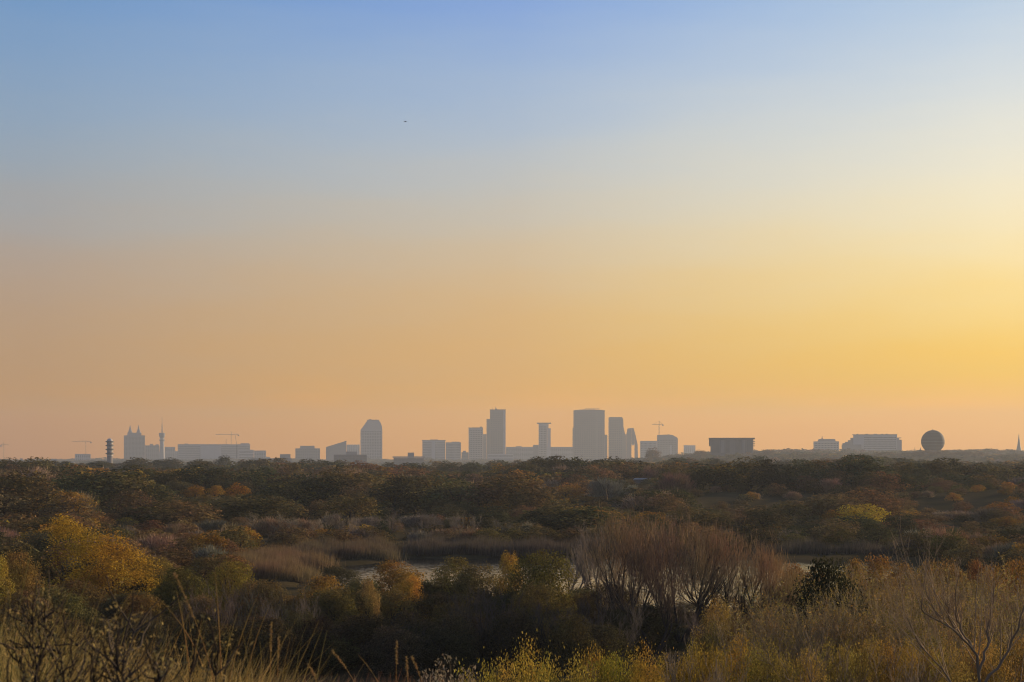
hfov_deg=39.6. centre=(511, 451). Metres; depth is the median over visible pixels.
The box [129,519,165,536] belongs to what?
bushy tree
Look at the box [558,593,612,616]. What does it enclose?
scrub bush
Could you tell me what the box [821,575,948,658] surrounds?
bare shrub
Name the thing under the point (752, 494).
bushy tree
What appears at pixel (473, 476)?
bushy tree
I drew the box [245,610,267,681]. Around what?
grass stalk
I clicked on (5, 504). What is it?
bushy tree
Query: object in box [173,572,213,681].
grass stalk
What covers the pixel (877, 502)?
bushy tree
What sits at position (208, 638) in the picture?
dark shrub
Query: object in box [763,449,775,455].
bushy tree
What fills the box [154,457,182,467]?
bushy tree
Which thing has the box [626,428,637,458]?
tapered building
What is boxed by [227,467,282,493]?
bushy tree
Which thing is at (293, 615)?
dark shrub
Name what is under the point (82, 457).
cubic block
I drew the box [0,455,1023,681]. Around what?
ground
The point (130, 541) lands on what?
bushy tree
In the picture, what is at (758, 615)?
bare shrub
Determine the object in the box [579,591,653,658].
bare shrub
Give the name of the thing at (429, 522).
bare tree
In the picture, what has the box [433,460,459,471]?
bushy tree
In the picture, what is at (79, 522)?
bushy tree
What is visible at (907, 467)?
bushy tree
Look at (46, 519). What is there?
bushy tree
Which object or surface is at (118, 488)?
bushy tree
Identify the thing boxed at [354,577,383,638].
sapling
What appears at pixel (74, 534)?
bushy tree
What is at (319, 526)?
bare tree
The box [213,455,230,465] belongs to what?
bushy tree
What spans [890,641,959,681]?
leafy shrub
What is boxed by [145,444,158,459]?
city block
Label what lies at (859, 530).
bushy tree
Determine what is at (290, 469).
bushy tree
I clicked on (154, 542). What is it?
leafless tree
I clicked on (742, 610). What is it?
bare shrub
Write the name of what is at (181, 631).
dark shrub
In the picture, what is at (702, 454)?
bushy tree
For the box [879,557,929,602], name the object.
shore tree
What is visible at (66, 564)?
leafless tree
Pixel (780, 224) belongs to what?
sky
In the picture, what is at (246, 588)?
scrub bush
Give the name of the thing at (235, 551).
bushy tree
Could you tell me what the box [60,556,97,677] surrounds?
grass stalk
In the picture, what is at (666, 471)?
bushy tree
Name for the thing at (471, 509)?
bushy tree
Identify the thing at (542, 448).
capped tower
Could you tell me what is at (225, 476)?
bushy tree
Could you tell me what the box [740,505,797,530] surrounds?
bushy tree
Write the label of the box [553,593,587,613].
scrub bush
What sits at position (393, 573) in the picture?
shore tree
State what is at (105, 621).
dark shrub
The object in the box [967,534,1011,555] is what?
bushy tree
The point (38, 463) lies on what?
bushy tree
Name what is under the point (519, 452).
long low block
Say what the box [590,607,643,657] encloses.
dark shrub
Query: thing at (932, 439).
sphere building
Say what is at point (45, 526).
bushy tree
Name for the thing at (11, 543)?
bushy tree
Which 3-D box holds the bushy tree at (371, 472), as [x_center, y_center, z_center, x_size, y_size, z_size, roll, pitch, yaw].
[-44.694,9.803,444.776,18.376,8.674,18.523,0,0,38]
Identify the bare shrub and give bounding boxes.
[175,577,244,651]
[221,583,297,656]
[256,586,324,636]
[388,609,429,664]
[480,589,541,663]
[530,595,590,660]
[553,604,606,661]
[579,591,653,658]
[655,622,767,681]
[678,599,735,664]
[701,590,802,643]
[705,599,802,679]
[715,611,817,681]
[719,591,836,678]
[729,597,872,667]
[730,593,809,640]
[738,574,878,645]
[740,583,846,681]
[740,602,889,677]
[745,594,861,681]
[751,623,961,681]
[769,569,892,624]
[778,590,911,665]
[788,581,866,647]
[789,583,897,679]
[800,584,902,678]
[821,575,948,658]
[829,580,931,681]
[839,564,920,630]
[840,561,930,626]
[848,577,921,644]
[856,507,1023,681]
[862,571,940,631]
[864,565,978,643]
[867,578,979,673]
[890,567,1000,639]
[892,590,957,677]
[894,581,1012,680]
[903,568,998,678]
[905,580,1023,680]
[910,552,1023,676]
[927,565,1000,676]
[938,564,1023,678]
[957,555,1023,638]
[957,588,1023,680]
[962,574,1023,677]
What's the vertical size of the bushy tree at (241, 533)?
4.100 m
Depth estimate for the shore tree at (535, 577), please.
105.48 m
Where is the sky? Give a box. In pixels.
[0,0,1023,459]
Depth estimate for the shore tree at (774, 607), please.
99.22 m
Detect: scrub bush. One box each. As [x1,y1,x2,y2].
[0,577,22,630]
[0,588,65,638]
[0,603,9,628]
[1,582,35,603]
[17,584,101,621]
[21,584,85,617]
[93,594,143,627]
[94,591,149,606]
[116,592,170,631]
[148,582,193,617]
[163,593,226,631]
[222,580,281,623]
[228,581,286,624]
[257,594,322,627]
[302,586,372,631]
[308,586,363,629]
[342,577,391,622]
[367,589,421,626]
[390,580,450,616]
[418,582,461,618]
[460,585,511,619]
[505,589,562,628]
[509,580,566,626]
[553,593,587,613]
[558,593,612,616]
[568,586,604,601]
[571,579,644,630]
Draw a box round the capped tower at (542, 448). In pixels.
[533,423,550,458]
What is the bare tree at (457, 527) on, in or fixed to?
on the ground at (940, 501)
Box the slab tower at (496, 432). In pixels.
[487,409,505,459]
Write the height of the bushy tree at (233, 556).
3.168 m
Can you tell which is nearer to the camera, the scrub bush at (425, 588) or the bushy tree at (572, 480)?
the scrub bush at (425, 588)
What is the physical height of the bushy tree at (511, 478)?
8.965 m
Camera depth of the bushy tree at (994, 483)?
357.10 m
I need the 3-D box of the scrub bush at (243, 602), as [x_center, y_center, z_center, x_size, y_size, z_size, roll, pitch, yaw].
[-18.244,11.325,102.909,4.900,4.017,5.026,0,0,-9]
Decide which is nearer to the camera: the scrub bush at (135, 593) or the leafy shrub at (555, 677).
the leafy shrub at (555, 677)
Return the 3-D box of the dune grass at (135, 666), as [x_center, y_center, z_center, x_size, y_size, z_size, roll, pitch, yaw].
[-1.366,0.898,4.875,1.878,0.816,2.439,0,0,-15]
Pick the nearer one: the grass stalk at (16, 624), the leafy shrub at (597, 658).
the grass stalk at (16, 624)
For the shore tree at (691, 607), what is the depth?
108.86 m
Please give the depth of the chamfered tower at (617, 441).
4199.88 m
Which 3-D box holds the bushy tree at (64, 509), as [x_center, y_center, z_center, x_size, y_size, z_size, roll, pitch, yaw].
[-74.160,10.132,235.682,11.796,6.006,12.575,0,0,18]
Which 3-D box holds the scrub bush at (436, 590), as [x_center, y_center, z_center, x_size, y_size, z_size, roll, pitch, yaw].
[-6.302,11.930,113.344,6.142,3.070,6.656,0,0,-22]
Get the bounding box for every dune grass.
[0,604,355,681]
[0,608,363,681]
[239,670,548,681]
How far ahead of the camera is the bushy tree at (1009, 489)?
305.68 m
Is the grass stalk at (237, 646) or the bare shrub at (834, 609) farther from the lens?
the bare shrub at (834, 609)
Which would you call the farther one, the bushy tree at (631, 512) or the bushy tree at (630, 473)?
the bushy tree at (630, 473)
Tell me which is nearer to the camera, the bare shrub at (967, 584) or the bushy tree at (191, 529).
the bare shrub at (967, 584)
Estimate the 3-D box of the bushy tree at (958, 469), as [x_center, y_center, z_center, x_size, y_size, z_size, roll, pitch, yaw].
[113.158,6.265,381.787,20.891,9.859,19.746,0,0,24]
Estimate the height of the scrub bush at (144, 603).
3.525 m
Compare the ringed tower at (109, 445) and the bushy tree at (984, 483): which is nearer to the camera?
the bushy tree at (984, 483)
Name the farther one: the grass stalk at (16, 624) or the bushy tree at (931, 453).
the bushy tree at (931, 453)
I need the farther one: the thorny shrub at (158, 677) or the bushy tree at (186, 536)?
the bushy tree at (186, 536)
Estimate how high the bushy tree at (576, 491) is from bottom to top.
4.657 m
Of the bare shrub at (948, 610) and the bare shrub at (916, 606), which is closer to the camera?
the bare shrub at (948, 610)
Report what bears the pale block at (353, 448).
on the ground at (940, 501)
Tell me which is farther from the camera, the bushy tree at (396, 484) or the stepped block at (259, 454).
the stepped block at (259, 454)
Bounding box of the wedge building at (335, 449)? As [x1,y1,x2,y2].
[326,441,345,460]
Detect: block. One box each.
[75,454,90,460]
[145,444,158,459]
[165,447,174,459]
[239,450,253,458]
[250,454,291,462]
[254,451,265,457]
[295,446,319,460]
[334,452,366,464]
[347,445,359,454]
[393,453,424,464]
[422,440,460,459]
[461,451,467,459]
[483,434,485,459]
[488,454,512,460]
[506,446,572,460]
[640,435,677,457]
[684,445,695,453]
[709,438,754,456]
[813,438,838,451]
[842,434,901,451]
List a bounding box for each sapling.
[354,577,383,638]
[491,550,523,615]
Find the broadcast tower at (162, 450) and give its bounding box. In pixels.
[159,425,164,458]
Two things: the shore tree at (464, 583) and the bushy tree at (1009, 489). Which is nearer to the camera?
the shore tree at (464, 583)
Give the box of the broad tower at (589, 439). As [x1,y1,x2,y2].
[573,408,606,460]
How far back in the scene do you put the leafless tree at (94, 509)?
250.62 m
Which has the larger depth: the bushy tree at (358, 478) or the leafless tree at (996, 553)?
the bushy tree at (358, 478)
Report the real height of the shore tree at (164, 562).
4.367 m
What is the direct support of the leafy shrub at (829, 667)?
on the ground at (940, 501)
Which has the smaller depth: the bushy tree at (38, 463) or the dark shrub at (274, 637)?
the dark shrub at (274, 637)
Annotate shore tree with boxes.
[0,547,45,607]
[0,551,17,627]
[9,529,52,555]
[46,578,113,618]
[125,554,177,595]
[150,565,220,618]
[204,558,255,620]
[242,577,292,624]
[293,573,350,609]
[306,564,365,588]
[366,557,430,600]
[386,573,429,618]
[422,555,478,612]
[446,561,505,613]
[501,549,579,618]
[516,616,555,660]
[660,601,718,622]
[699,594,779,623]
[747,591,794,628]
[771,561,806,612]
[780,565,838,630]
[835,557,868,611]
[856,553,901,593]
[859,578,904,622]
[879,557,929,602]
[916,552,967,601]
[933,561,992,632]
[961,557,1005,601]
[981,558,1022,627]
[992,556,1023,657]
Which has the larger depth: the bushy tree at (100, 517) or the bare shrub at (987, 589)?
the bushy tree at (100, 517)
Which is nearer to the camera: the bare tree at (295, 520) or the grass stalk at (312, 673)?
the grass stalk at (312, 673)
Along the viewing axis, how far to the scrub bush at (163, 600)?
109.94 m
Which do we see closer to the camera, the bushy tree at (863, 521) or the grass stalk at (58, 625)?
the grass stalk at (58, 625)
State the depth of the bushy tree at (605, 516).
229.54 m
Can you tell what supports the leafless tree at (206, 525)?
on the ground at (940, 501)
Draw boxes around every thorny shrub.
[0,570,172,681]
[0,575,281,681]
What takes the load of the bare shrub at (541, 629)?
on the ground at (940, 501)
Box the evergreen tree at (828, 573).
[785,551,873,651]
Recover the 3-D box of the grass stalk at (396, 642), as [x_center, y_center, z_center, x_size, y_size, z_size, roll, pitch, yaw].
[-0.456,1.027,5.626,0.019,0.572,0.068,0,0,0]
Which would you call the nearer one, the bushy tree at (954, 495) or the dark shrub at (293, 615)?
the dark shrub at (293, 615)
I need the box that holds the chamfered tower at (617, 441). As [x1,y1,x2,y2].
[609,417,625,458]
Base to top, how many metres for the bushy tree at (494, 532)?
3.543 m
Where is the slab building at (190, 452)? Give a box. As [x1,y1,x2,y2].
[178,443,249,461]
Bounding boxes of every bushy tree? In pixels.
[0,457,28,471]
[0,468,74,517]
[0,469,18,484]
[0,484,45,520]
[0,491,36,524]
[0,512,44,537]
[0,532,12,546]
[0,536,33,552]
[0,542,55,587]
[0,543,60,589]
[7,456,66,476]
[18,515,71,533]
[18,523,58,543]
[24,535,69,565]
[30,490,99,515]
[30,495,104,520]
[32,466,121,511]
[35,539,85,586]
[38,531,63,552]
[40,538,87,585]
[41,463,86,482]
[41,476,104,505]
[41,512,163,599]
[44,527,107,544]
[46,511,88,523]
[46,522,97,537]
[47,515,103,530]
[55,526,136,553]
[57,539,133,594]
[72,511,116,527]
[78,470,174,507]
[85,460,112,469]
[88,521,133,540]
[107,538,157,562]
[109,571,137,595]
[112,517,141,530]
[117,463,163,483]
[119,530,163,542]
[119,575,175,596]
[121,498,224,524]
[122,544,154,556]
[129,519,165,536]
[138,483,176,506]
[139,500,223,526]
[146,544,198,571]
[150,468,197,491]
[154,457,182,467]
[156,557,188,581]
[162,480,192,492]
[163,538,210,563]
[171,531,207,544]
[175,463,238,494]
[177,523,203,535]
[179,485,205,497]
[186,556,224,584]
[187,529,229,564]
[196,508,232,521]
[196,525,258,550]
[197,552,232,575]
[200,495,270,517]
[201,468,255,492]
[202,553,256,582]
[203,480,246,494]
[204,485,223,496]
[206,494,306,524]
[206,538,248,554]
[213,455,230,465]
[223,482,250,496]
[225,516,256,530]
[225,525,266,548]
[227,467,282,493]
[231,480,261,493]
[247,495,302,517]
[265,531,298,549]
[269,523,311,547]
[271,462,311,475]
[276,473,324,505]
[292,476,359,507]
[303,466,356,499]
[309,467,384,509]
[315,526,362,543]
[318,491,380,521]
[337,482,388,512]
[341,460,382,473]
[354,469,390,479]
[355,515,405,524]
[357,504,391,516]
[362,524,395,539]
[366,474,427,514]
[382,465,424,477]
[390,470,465,513]
[418,478,495,508]
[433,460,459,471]
[441,519,461,527]
[455,471,485,484]
[459,460,481,473]
[460,473,495,483]
[460,504,483,516]
[466,470,561,506]
[468,526,511,542]
[475,525,509,537]
[477,517,498,527]
[480,464,510,474]
[502,525,553,540]
[507,505,534,517]
[507,516,540,525]
[511,504,605,531]
[511,506,592,530]
[511,522,548,535]
[514,461,550,473]
[518,456,563,469]
[543,454,582,469]
[552,505,628,531]
[553,473,591,496]
[555,482,583,499]
[560,530,613,543]
[564,505,631,529]
[576,464,625,482]
[580,461,623,483]
[584,456,625,465]
[604,508,640,524]
[610,462,646,483]
[630,504,666,516]
[630,511,671,528]
[631,487,704,510]
[632,493,690,516]
[644,447,661,461]
[649,464,711,492]
[654,526,690,550]
[656,460,697,476]
[664,511,738,531]
[672,521,718,547]
[686,465,739,490]
[693,450,707,457]
[708,456,774,489]
[737,526,787,548]
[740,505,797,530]
[744,491,760,499]
[747,458,796,490]
[760,483,791,495]
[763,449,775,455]
[765,458,826,490]
[765,500,812,522]
[778,533,812,543]
[784,523,837,532]
[793,493,862,521]
[796,458,838,490]
[806,518,870,541]
[808,453,894,486]
[818,470,858,489]
[819,509,849,523]
[821,524,861,547]
[827,484,858,496]
[828,514,881,530]
[831,503,891,523]
[833,455,874,482]
[839,525,874,535]
[841,486,911,519]
[852,471,891,490]
[855,522,898,547]
[857,471,911,492]
[879,518,953,530]
[881,513,919,539]
[883,461,918,486]
[887,529,942,557]
[889,472,926,491]
[893,497,918,506]
[900,451,923,456]
[906,467,937,490]
[910,456,970,488]
[913,460,957,488]
[917,449,937,457]
[921,477,963,491]
[925,530,966,559]
[927,481,955,491]
[928,472,975,490]
[934,450,956,456]
[935,532,983,559]
[938,540,993,568]
[945,493,962,500]
[952,451,975,456]
[953,515,974,524]
[954,462,1000,474]
[964,480,992,489]
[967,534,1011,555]
[968,472,1006,489]
[969,463,1022,482]
[970,484,985,491]
[978,508,1022,524]
[980,501,1022,513]
[981,485,994,490]
[984,548,1023,573]
[987,516,1022,527]
[992,523,1023,543]
[996,541,1023,562]
[998,486,1016,494]
[1000,548,1023,578]
[1011,511,1023,522]
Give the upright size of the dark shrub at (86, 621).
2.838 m
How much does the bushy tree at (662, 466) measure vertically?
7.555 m
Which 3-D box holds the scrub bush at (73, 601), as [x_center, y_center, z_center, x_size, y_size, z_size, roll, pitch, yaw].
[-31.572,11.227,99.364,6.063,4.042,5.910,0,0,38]
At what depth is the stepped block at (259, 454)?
4099.74 m
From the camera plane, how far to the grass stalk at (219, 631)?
4.73 m
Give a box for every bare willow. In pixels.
[570,489,691,620]
[593,523,698,655]
[627,504,746,641]
[675,508,775,620]
[730,537,807,629]
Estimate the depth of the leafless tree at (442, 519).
237.11 m
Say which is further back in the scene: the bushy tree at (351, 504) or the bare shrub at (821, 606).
the bushy tree at (351, 504)
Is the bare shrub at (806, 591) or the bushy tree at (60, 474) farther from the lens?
the bushy tree at (60, 474)
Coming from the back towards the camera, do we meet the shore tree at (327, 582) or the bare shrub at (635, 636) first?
the shore tree at (327, 582)
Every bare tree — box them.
[244,511,270,532]
[271,514,304,530]
[309,512,336,533]
[342,515,362,531]
[364,510,401,534]
[404,509,443,533]
[450,510,482,531]
[486,516,518,533]
[563,523,597,592]
[571,559,620,625]
[572,519,629,587]
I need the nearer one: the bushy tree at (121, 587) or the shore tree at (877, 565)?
the shore tree at (877, 565)
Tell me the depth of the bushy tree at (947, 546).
171.04 m
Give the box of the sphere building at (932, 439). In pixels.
[921,429,944,456]
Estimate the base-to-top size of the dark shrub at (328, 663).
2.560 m
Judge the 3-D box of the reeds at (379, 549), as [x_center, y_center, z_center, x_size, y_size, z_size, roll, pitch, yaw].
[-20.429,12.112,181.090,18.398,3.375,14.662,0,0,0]
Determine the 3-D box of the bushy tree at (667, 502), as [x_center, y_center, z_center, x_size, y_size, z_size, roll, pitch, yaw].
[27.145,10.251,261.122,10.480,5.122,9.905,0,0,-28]
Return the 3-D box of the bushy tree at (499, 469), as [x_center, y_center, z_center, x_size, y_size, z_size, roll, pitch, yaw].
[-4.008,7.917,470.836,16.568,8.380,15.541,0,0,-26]
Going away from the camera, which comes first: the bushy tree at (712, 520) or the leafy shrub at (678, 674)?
the leafy shrub at (678, 674)
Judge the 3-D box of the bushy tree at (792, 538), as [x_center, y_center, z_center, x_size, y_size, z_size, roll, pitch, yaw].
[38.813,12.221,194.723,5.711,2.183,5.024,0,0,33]
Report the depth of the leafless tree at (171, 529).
210.89 m
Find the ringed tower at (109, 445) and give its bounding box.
[106,438,113,462]
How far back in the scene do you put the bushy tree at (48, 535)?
158.30 m
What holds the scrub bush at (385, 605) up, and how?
on the ground at (940, 501)
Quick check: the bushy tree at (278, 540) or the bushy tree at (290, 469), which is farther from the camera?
the bushy tree at (290, 469)
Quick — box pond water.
[295,555,989,611]
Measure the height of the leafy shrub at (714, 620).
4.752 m
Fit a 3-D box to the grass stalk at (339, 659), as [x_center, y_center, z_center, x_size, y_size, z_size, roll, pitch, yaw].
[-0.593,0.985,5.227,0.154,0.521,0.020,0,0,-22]
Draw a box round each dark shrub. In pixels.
[0,615,109,668]
[2,608,65,656]
[27,627,89,664]
[68,611,111,651]
[73,615,156,653]
[105,615,195,654]
[113,613,172,661]
[162,623,266,680]
[167,611,222,657]
[216,615,309,679]
[240,623,306,667]
[267,607,327,666]
[295,632,363,675]
[330,614,418,668]
[353,625,432,678]
[413,625,490,675]
[472,628,520,661]
[482,610,544,667]
[542,611,601,674]
[549,621,636,669]
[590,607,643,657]
[604,601,684,654]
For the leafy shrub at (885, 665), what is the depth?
28.98 m
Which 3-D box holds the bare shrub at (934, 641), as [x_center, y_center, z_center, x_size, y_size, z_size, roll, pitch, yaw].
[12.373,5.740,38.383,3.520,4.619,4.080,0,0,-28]
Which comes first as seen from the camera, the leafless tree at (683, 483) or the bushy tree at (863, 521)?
the bushy tree at (863, 521)
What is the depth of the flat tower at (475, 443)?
4200.00 m
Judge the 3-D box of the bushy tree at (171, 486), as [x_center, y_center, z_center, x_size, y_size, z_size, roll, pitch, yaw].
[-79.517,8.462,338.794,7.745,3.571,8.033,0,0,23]
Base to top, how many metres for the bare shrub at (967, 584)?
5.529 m
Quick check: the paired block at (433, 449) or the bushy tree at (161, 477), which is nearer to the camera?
the bushy tree at (161, 477)
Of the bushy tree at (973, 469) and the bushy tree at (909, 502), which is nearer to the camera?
the bushy tree at (909, 502)
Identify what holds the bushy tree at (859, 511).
on the ground at (940, 501)
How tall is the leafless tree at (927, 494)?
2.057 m
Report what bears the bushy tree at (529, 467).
on the ground at (940, 501)
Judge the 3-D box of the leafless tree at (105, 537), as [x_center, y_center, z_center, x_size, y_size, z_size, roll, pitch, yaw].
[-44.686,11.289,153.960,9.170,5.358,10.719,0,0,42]
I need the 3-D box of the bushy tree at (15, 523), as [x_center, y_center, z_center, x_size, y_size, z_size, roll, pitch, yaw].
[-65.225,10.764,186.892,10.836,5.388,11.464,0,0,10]
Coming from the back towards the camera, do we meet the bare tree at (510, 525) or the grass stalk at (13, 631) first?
the bare tree at (510, 525)
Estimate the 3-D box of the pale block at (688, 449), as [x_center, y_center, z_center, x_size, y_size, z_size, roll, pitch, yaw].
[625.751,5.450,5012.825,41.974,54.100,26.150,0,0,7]
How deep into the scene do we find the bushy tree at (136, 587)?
123.69 m
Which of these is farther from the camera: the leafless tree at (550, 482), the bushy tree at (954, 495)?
the leafless tree at (550, 482)
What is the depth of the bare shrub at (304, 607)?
87.89 m
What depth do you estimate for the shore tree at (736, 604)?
103.26 m
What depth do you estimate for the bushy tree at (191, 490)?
328.96 m
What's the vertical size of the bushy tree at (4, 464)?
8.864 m
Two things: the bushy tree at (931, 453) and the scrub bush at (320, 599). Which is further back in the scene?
the bushy tree at (931, 453)
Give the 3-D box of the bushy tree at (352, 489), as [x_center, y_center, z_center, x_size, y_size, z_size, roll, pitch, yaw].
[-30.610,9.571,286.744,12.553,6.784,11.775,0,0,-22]
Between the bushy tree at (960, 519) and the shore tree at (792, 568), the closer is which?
the shore tree at (792, 568)
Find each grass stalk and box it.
[5,580,18,678]
[10,547,31,681]
[35,572,40,681]
[45,569,82,676]
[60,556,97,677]
[157,597,204,675]
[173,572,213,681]
[177,595,190,681]
[215,574,221,681]
[228,599,255,681]
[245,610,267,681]
[269,622,272,676]
[276,636,280,679]
[307,662,316,680]
[331,650,353,680]
[394,641,397,667]
[405,656,408,681]
[411,655,421,681]
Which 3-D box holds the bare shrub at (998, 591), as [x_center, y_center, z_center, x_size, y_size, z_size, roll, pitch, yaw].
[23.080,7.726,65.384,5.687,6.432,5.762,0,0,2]
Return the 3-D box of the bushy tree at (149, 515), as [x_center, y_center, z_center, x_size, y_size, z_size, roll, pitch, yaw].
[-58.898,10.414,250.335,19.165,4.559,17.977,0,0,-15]
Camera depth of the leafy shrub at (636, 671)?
24.91 m
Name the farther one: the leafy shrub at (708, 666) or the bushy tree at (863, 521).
the bushy tree at (863, 521)
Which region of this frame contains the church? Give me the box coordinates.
[1016,436,1020,450]
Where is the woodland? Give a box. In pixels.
[0,448,1023,582]
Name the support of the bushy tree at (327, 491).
on the ground at (940, 501)
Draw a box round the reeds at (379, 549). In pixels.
[282,533,423,561]
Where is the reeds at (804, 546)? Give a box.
[746,536,919,554]
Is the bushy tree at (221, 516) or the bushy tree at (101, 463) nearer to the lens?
the bushy tree at (221, 516)
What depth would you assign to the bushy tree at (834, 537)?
189.22 m
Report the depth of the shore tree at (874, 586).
78.12 m
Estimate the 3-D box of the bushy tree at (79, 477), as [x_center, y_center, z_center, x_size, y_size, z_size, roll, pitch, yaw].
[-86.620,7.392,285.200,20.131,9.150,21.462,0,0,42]
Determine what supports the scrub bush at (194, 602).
on the ground at (940, 501)
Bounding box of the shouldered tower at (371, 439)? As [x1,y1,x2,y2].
[360,419,381,459]
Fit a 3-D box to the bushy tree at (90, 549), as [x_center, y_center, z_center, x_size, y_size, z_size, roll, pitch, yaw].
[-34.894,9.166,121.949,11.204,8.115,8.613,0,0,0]
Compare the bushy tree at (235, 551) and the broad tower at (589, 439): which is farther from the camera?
the broad tower at (589, 439)
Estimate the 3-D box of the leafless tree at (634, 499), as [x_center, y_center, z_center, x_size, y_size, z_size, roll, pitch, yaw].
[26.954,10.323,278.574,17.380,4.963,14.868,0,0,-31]
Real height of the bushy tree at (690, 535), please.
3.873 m
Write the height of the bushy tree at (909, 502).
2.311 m
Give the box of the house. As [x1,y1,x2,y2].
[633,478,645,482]
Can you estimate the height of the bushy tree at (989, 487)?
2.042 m
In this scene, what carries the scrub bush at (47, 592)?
on the ground at (940, 501)
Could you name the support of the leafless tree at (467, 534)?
on the ground at (940, 501)
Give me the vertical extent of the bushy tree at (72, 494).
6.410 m
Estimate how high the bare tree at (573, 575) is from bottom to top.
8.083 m
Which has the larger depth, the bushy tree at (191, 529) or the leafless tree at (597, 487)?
the leafless tree at (597, 487)
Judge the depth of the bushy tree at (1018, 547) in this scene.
157.32 m
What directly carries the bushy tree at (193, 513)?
on the ground at (940, 501)
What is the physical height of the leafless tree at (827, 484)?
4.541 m
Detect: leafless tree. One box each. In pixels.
[0,526,21,542]
[20,466,51,477]
[55,489,102,514]
[55,546,127,591]
[75,533,138,547]
[117,523,138,537]
[133,531,186,556]
[162,523,189,535]
[189,544,228,570]
[193,518,230,531]
[248,516,296,536]
[287,518,326,531]
[316,511,347,530]
[333,467,370,474]
[344,515,386,526]
[346,527,380,539]
[398,514,440,526]
[401,530,428,545]
[441,516,472,526]
[447,527,483,544]
[543,476,584,499]
[549,464,576,471]
[585,476,627,498]
[614,491,686,511]
[656,472,696,491]
[782,491,802,499]
[817,477,842,493]
[918,526,962,553]
[922,490,936,497]
[931,510,980,520]
[965,532,996,555]
[967,506,1001,523]
[978,541,1015,561]
[991,541,1021,564]
[1008,477,1023,487]
[1008,499,1023,510]
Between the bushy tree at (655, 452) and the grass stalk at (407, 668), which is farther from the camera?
the bushy tree at (655, 452)
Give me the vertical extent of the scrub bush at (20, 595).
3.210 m
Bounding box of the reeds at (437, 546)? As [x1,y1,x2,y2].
[397,531,659,556]
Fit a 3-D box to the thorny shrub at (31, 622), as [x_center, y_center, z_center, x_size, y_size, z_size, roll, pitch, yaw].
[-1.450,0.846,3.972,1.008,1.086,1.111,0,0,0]
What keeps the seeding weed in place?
on the ground at (940, 501)
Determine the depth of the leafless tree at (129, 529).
191.07 m
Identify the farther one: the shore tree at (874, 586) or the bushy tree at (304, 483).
the bushy tree at (304, 483)
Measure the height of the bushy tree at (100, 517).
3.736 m
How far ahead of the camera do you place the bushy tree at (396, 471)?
461.33 m
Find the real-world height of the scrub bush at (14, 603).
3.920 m
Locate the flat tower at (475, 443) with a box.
[468,427,482,459]
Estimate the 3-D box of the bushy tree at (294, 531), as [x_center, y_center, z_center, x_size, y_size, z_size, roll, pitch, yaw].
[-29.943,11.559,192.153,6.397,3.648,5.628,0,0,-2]
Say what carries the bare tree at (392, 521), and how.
on the ground at (940, 501)
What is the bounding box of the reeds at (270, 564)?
[216,541,345,582]
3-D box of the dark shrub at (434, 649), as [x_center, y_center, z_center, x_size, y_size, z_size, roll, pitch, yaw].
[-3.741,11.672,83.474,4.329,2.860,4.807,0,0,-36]
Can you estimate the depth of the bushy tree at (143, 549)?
159.11 m
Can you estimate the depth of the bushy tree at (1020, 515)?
256.85 m
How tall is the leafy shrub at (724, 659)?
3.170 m
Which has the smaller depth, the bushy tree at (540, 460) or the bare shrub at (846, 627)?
the bare shrub at (846, 627)
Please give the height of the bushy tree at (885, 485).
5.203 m
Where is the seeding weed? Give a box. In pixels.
[418,654,476,681]
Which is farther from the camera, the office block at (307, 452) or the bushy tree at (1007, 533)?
the office block at (307, 452)
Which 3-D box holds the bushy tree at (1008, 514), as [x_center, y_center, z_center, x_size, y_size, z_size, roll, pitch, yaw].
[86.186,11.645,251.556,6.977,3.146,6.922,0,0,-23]
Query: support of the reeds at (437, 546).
on the ground at (940, 501)
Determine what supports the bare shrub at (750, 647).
on the ground at (940, 501)
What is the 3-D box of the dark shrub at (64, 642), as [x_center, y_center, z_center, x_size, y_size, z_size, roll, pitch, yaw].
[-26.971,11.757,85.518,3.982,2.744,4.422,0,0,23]
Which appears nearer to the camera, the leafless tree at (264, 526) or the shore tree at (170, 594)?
the shore tree at (170, 594)
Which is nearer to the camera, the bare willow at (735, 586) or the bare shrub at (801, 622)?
the bare shrub at (801, 622)
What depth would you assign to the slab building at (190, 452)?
4195.93 m
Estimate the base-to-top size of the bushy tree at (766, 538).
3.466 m
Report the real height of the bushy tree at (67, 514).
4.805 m
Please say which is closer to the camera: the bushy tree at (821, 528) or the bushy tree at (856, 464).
the bushy tree at (821, 528)
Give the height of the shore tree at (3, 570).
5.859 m
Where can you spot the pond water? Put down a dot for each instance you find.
(426, 565)
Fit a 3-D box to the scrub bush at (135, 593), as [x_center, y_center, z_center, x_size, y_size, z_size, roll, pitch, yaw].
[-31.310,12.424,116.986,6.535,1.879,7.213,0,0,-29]
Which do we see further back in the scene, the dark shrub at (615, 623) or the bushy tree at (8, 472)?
the bushy tree at (8, 472)
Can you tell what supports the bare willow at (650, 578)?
on the ground at (940, 501)
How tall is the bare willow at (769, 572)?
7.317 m
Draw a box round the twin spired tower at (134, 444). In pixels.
[124,425,144,458]
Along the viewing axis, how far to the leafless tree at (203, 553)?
156.08 m
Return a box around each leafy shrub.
[454,647,504,681]
[483,649,540,681]
[496,631,556,681]
[532,644,597,681]
[569,640,622,681]
[586,646,653,681]
[605,636,672,681]
[646,641,727,681]
[676,635,741,681]
[686,594,742,681]
[706,625,777,681]
[716,608,773,681]
[725,635,797,681]
[767,639,839,681]
[808,636,871,681]
[828,633,898,681]
[849,627,926,681]
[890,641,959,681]
[913,637,977,681]
[942,626,1023,681]
[971,629,1023,681]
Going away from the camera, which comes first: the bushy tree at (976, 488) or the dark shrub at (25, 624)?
the dark shrub at (25, 624)

